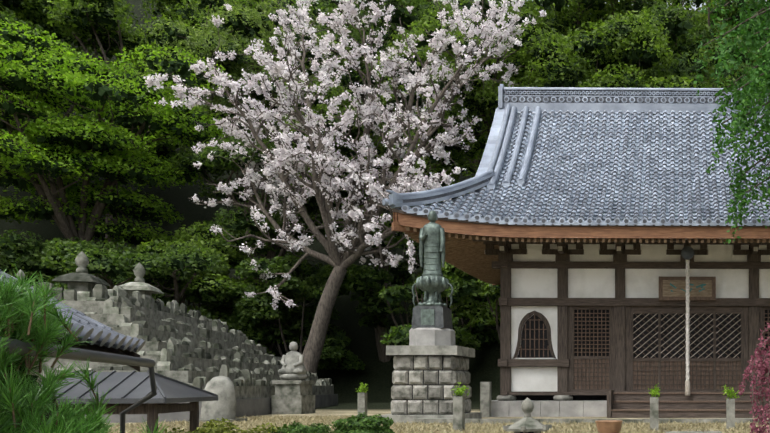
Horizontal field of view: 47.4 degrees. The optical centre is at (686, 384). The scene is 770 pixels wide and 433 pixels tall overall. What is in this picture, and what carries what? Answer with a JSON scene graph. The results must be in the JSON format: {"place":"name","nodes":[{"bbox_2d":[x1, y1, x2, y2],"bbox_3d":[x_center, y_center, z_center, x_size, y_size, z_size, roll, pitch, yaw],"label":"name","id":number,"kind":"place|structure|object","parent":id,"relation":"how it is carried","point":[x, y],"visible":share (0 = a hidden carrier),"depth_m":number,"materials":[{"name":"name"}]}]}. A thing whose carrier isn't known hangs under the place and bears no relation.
{"place":"outdoors","nodes":[
{"label":"outdoors","id":0,"kind":"place"},
{"bbox_2d":[0,0,768,432],"bbox_3d":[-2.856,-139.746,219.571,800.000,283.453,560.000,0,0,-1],"label":"terrain","id":1,"kind":"structure","parent":0,"point":[374,376],"depth_m":46.95,"materials":[{"name":"green plant"}]},
{"bbox_2d":[0,195,30,251],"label":"tree","id":2,"kind":"object","parent":1,"relation":"on","point":[3,215],"visible":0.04,"depth_m":40.90,"materials":[{"name":"green plant"}]},
{"bbox_2d":[0,229,59,276],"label":"tree","id":3,"kind":"object","parent":1,"relation":"on","point":[16,251],"visible":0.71,"depth_m":36.38,"materials":[{"name":"green plant"}]},
{"bbox_2d":[0,1,71,41],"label":"tree","id":4,"kind":"object","parent":1,"relation":"on","point":[11,9],"visible":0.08,"depth_m":52.12,"materials":[{"name":"green plant"}]},
{"bbox_2d":[0,7,98,176],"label":"tree","id":5,"kind":"object","parent":1,"relation":"on","point":[12,18],"visible":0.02,"depth_m":43.18,"materials":[{"name":"green plant"}]},
{"bbox_2d":[0,236,107,289],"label":"bush","id":6,"kind":"object","parent":1,"relation":"on","point":[48,274],"visible":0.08,"depth_m":36.52,"materials":[{"name":"green plant"}]},
{"bbox_2d":[0,0,138,169],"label":"tree","id":7,"kind":"object","parent":1,"relation":"on","point":[9,3],"visible":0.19,"depth_m":52.32,"materials":[{"name":"green plant"}]},
{"bbox_2d":[0,269,156,432],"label":"building","id":8,"kind":"structure","parent":1,"relation":"on","point":[102,343],"depth_m":6.47,"materials":[{"name":"tile"}]},
{"bbox_2d":[0,265,171,432],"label":"pine tree","id":9,"kind":"object","parent":1,"relation":"on","point":[26,406],"visible":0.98,"depth_m":4.25,"materials":[{"name":"green plant"}]},
{"bbox_2d":[0,17,231,247],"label":"layered tree","id":10,"kind":"object","parent":1,"relation":"on","point":[85,145],"visible":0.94,"depth_m":38.46,"materials":[{"name":"green plant"}]},
{"bbox_2d":[21,0,221,250],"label":"tree","id":11,"kind":"object","parent":1,"relation":"on","point":[100,26],"visible":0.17,"depth_m":49.59,"materials":[{"name":"green plant"}]},
{"bbox_2d":[41,370,217,432],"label":"shelter","id":12,"kind":"object","parent":1,"relation":"on","point":[127,390],"visible":0.58,"depth_m":11.16,"materials":[{"name":"metal"}]},
{"bbox_2d":[41,238,228,319],"bbox_3d":[-25.613,-2.796,35.992,7.556,8.433,10.241,0,0,-33],"label":"bush","id":13,"kind":"object","parent":1,"relation":"on","point":[111,266],"visible":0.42,"depth_m":33.72,"materials":[{"name":"green plant"}]},
{"bbox_2d":[16,251,337,422],"bbox_3d":[-21.878,-1.595,25.709,16.305,5.050,16.300,0,0,-14],"label":"grave mound","id":14,"kind":"object","parent":1,"relation":"on","point":[195,348],"visible":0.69,"depth_m":23.48,"materials":[{"name":"stone"}]},
{"bbox_2d":[128,221,266,331],"bbox_3d":[-24.767,-3.611,39.072,7.386,9.529,6.919,0,0,-1],"label":"tree","id":15,"kind":"object","parent":1,"relation":"on","point":[201,237],"visible":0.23,"depth_m":38.60,"materials":[{"name":"green plant"}]},
{"bbox_2d":[140,0,255,95],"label":"tree","id":16,"kind":"object","parent":1,"relation":"on","point":[161,5],"visible":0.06,"depth_m":66.56,"materials":[{"name":"green plant"}]},
{"bbox_2d":[188,376,247,422],"bbox_3d":[-11.637,0.400,19.422,1.000,1.260,0.800,0,0,-1],"label":"stone monument","id":17,"kind":"object","parent":1,"relation":"on","point":[224,406],"visible":0.73,"depth_m":19.22,"materials":[{"name":"grey stone"}]},
{"bbox_2d":[162,417,279,432],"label":"yellow shrub","id":18,"kind":"object","parent":1,"relation":"on","point":[214,427],"visible":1,"depth_m":7.73,"materials":[{"name":"green plant"}]},
{"bbox_2d":[138,0,352,281],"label":"tree","id":19,"kind":"object","parent":1,"relation":"on","point":[207,44],"visible":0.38,"depth_m":43.93,"materials":[{"name":"green plant"}]},
{"bbox_2d":[188,279,315,355],"bbox_3d":[-21.540,-2.117,39.147,5.122,6.688,4.813,0,0,-12],"label":"bush","id":20,"kind":"object","parent":1,"relation":"on","point":[257,331],"visible":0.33,"depth_m":37.89,"materials":[{"name":"green plant"}]},
{"bbox_2d":[161,0,362,211],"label":"tree","id":21,"kind":"object","parent":1,"relation":"on","point":[194,17],"visible":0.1,"depth_m":55.28,"materials":[{"name":"green plant"}]},
{"bbox_2d":[168,134,358,345],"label":"tree","id":22,"kind":"object","parent":1,"relation":"on","point":[235,227],"visible":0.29,"depth_m":40.29,"materials":[{"name":"green plant"}]},
{"bbox_2d":[271,342,314,413],"bbox_3d":[-12.775,-0.240,25.406,0.950,2.340,0.950,0,0,-1],"label":"jizo statue","id":23,"kind":"object","parent":1,"relation":"on","point":[293,391],"visible":1,"depth_m":25.06,"materials":[{"name":"stone"}]},
{"bbox_2d":[220,255,367,370],"bbox_3d":[-19.542,-2.571,39.146,5.711,7.556,6.476,0,0,39],"label":"bush","id":24,"kind":"object","parent":1,"relation":"on","point":[335,355],"visible":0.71,"depth_m":38.17,"materials":[{"name":"green plant"}]},
{"bbox_2d":[267,412,394,432],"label":"cloud shrub","id":25,"kind":"object","parent":1,"relation":"on","point":[358,423],"visible":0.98,"depth_m":8.08,"materials":[{"name":"green plant"}]},
{"bbox_2d":[143,0,546,372],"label":"cherry tree","id":26,"kind":"object","parent":1,"relation":"on","point":[348,252],"visible":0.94,"depth_m":36.13,"materials":[{"name":"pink plant"}]},
{"bbox_2d":[356,383,367,417],"bbox_3d":[-8.865,0.449,21.369,0.338,1.082,0.313,0,0,22],"label":"flower post","id":27,"kind":"object","parent":1,"relation":"on","point":[362,400],"visible":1,"depth_m":21.27,"materials":[{"name":"stone"}]},
{"bbox_2d":[280,0,464,222],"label":"tree","id":28,"kind":"object","parent":1,"relation":"on","point":[402,13],"visible":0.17,"depth_m":53.85,"materials":[{"name":"green plant"}]},
{"bbox_2d":[268,77,487,361],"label":"tree","id":29,"kind":"object","parent":1,"relation":"on","point":[439,165],"visible":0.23,"depth_m":40.73,"materials":[{"name":"green plant"}]},
{"bbox_2d":[306,0,470,115],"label":"tree","id":30,"kind":"object","parent":1,"relation":"on","point":[337,2],"visible":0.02,"depth_m":64.30,"materials":[{"name":"green plant"}]},
{"bbox_2d":[342,229,463,327],"bbox_3d":[-14.059,-3.902,40.777,6.750,8.081,7.622,0,0,-1],"label":"bush","id":31,"kind":"object","parent":1,"relation":"on","point":[372,279],"visible":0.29,"depth_m":39.78,"materials":[{"name":"green plant"}]},
{"bbox_2d":[379,328,481,422],"bbox_3d":[-6.474,-0.245,19.897,2.000,2.350,2.000,0,0,-1],"label":"statue pedestal","id":32,"kind":"object","parent":1,"relation":"on","point":[431,368],"visible":0.92,"depth_m":19.14,"materials":[{"name":"stone"}]},
{"bbox_2d":[411,210,452,328],"bbox_3d":[-6.474,-2.931,19.896,1.051,3.022,0.808,0,0,-1],"label":"bronze statue","id":33,"kind":"object","parent":32,"relation":"on","point":[432,310],"visible":1,"depth_m":19.76,"materials":[{"name":"green metal"}]},
{"bbox_2d":[101,414,768,432],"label":"dry grass","id":34,"kind":"structure","parent":1,"relation":"on","point":[407,427],"depth_m":16.95,"materials":[{"name":"beige plant"}]},
{"bbox_2d":[378,272,499,349],"bbox_3d":[-11.293,-2.189,35.822,5.599,6.776,7.424,0,0,-1],"label":"bush","id":35,"kind":"object","parent":1,"relation":"on","point":[463,290],"visible":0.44,"depth_m":35.24,"materials":[{"name":"green plant"}]},
{"bbox_2d":[450,382,469,430],"bbox_3d":[-4.601,0.465,15.809,0.329,1.051,0.434,0,0,-1],"label":"flower post","id":36,"kind":"object","parent":1,"relation":"on","point":[459,411],"visible":1,"depth_m":15.73,"materials":[{"name":"stone"}]},
{"bbox_2d":[372,0,551,190],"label":"tree","id":37,"kind":"object","parent":1,"relation":"on","point":[484,3],"visible":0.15,"depth_m":49.48,"materials":[{"name":"green plant"}]},
{"bbox_2d":[441,262,499,339],"bbox_3d":[-7.605,-3.417,35.410,6.768,7.771,6.499,0,0,-1],"label":"bush","id":38,"kind":"object","parent":1,"relation":"on","point":[482,315],"visible":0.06,"depth_m":35.73,"materials":[{"name":"green plant"}]},
{"bbox_2d":[404,16,601,158],"bbox_3d":[-8.989,-11.420,41.895,10.841,14.749,9.643,0,0,-1],"label":"tree","id":39,"kind":"object","parent":1,"relation":"on","point":[477,101],"visible":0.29,"depth_m":39.26,"materials":[{"name":"green plant"}]},
{"bbox_2d":[447,0,572,83],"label":"tree","id":40,"kind":"object","parent":1,"relation":"on","point":[461,6],"depth_m":59.55,"materials":[{"name":"green plant"}]},
{"bbox_2d":[503,397,551,432],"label":"stone lantern","id":41,"kind":"object","parent":1,"relation":"on","point":[527,423],"visible":1,"depth_m":9.99,"materials":[{"name":"grey stone"}]},
{"bbox_2d":[476,0,661,81],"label":"tree","id":42,"kind":"object","parent":1,"relation":"on","point":[562,16],"visible":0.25,"depth_m":47.81,"materials":[{"name":"green plant"}]},
{"bbox_2d":[414,418,768,432],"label":"terrace stonework","id":43,"kind":"object","parent":1,"relation":"on","point":[562,421],"visible":0.6,"depth_m":18.74,"materials":[{"name":"stone"}]},
{"bbox_2d":[515,8,702,87],"bbox_3d":[-3.627,-11.122,41.097,10.939,14.821,10.973,0,0,-1],"label":"tree","id":44,"kind":"object","parent":1,"relation":"on","point":[621,46],"visible":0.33,"depth_m":37.46,"materials":[{"name":"green plant"}]},
{"bbox_2d":[595,420,622,432],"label":"ceramic pot","id":45,"kind":"object","parent":1,"relation":"on","point":[608,426],"visible":1,"depth_m":13.59,"materials":[{"name":"orange ceramic"}]},
{"bbox_2d":[472,239,769,417],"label":"temple hall","id":46,"kind":"structure","parent":1,"relation":"on","point":[607,329],"depth_m":23.49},
{"bbox_2d":[382,84,769,285],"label":"temple roof","id":47,"kind":"structure","parent":46,"relation":"on","point":[574,164],"depth_m":23.59,"materials":[{"name":"grey tile"}]},
{"bbox_2d":[552,0,717,72],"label":"tree","id":48,"kind":"object","parent":1,"relation":"on","point":[696,3],"visible":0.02,"depth_m":57.99,"materials":[{"name":"green plant"}]},
{"bbox_2d":[648,383,660,430],"bbox_3d":[-0.663,0.477,15.909,0.285,1.027,0.317,0,0,-38],"label":"flower post","id":49,"kind":"object","parent":1,"relation":"on","point":[654,411],"visible":1,"depth_m":15.80,"materials":[{"name":"stone"}]},
{"bbox_2d":[602,0,769,87],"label":"tree","id":50,"kind":"object","parent":1,"relation":"on","point":[684,36],"visible":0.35,"depth_m":45.49,"materials":[{"name":"green plant"}]},
{"bbox_2d":[637,34,763,87],"bbox_3d":[2.834,-10.528,41.401,10.816,14.973,10.729,0,0,-1],"label":"tree","id":51,"kind":"object","parent":1,"relation":"on","point":[680,65],"visible":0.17,"depth_m":39.26,"materials":[{"name":"green plant"}]},
{"bbox_2d":[693,0,769,243],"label":"tree","id":52,"kind":"object","parent":1,"relation":"on","point":[750,87],"visible":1,"depth_m":16.80,"materials":[{"name":"green plant"}]},
{"bbox_2d":[695,0,768,54],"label":"tree","id":53,"kind":"object","parent":1,"relation":"on","point":[706,15],"visible":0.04,"depth_m":49.58,"materials":[{"name":"green plant"}]},
{"bbox_2d":[722,385,742,428],"bbox_3d":[0.933,0.491,16.565,0.446,0.998,0.326,0,0,30],"label":"flower post","id":54,"kind":"object","parent":1,"relation":"on","point":[730,412],"visible":1,"depth_m":16.52,"materials":[{"name":"stone"}]},
{"bbox_2d":[738,323,769,432],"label":"weeping cherry","id":55,"kind":"object","parent":1,"relation":"on","point":[761,366],"visible":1,"depth_m":11.74,"materials":[{"name":"pink plant"}]},
{"bbox_2d":[527,0,766,10],"label":"sky","id":56,"kind":"structure","parent":0,"point":[694,7],"materials":[{"name":"white"}]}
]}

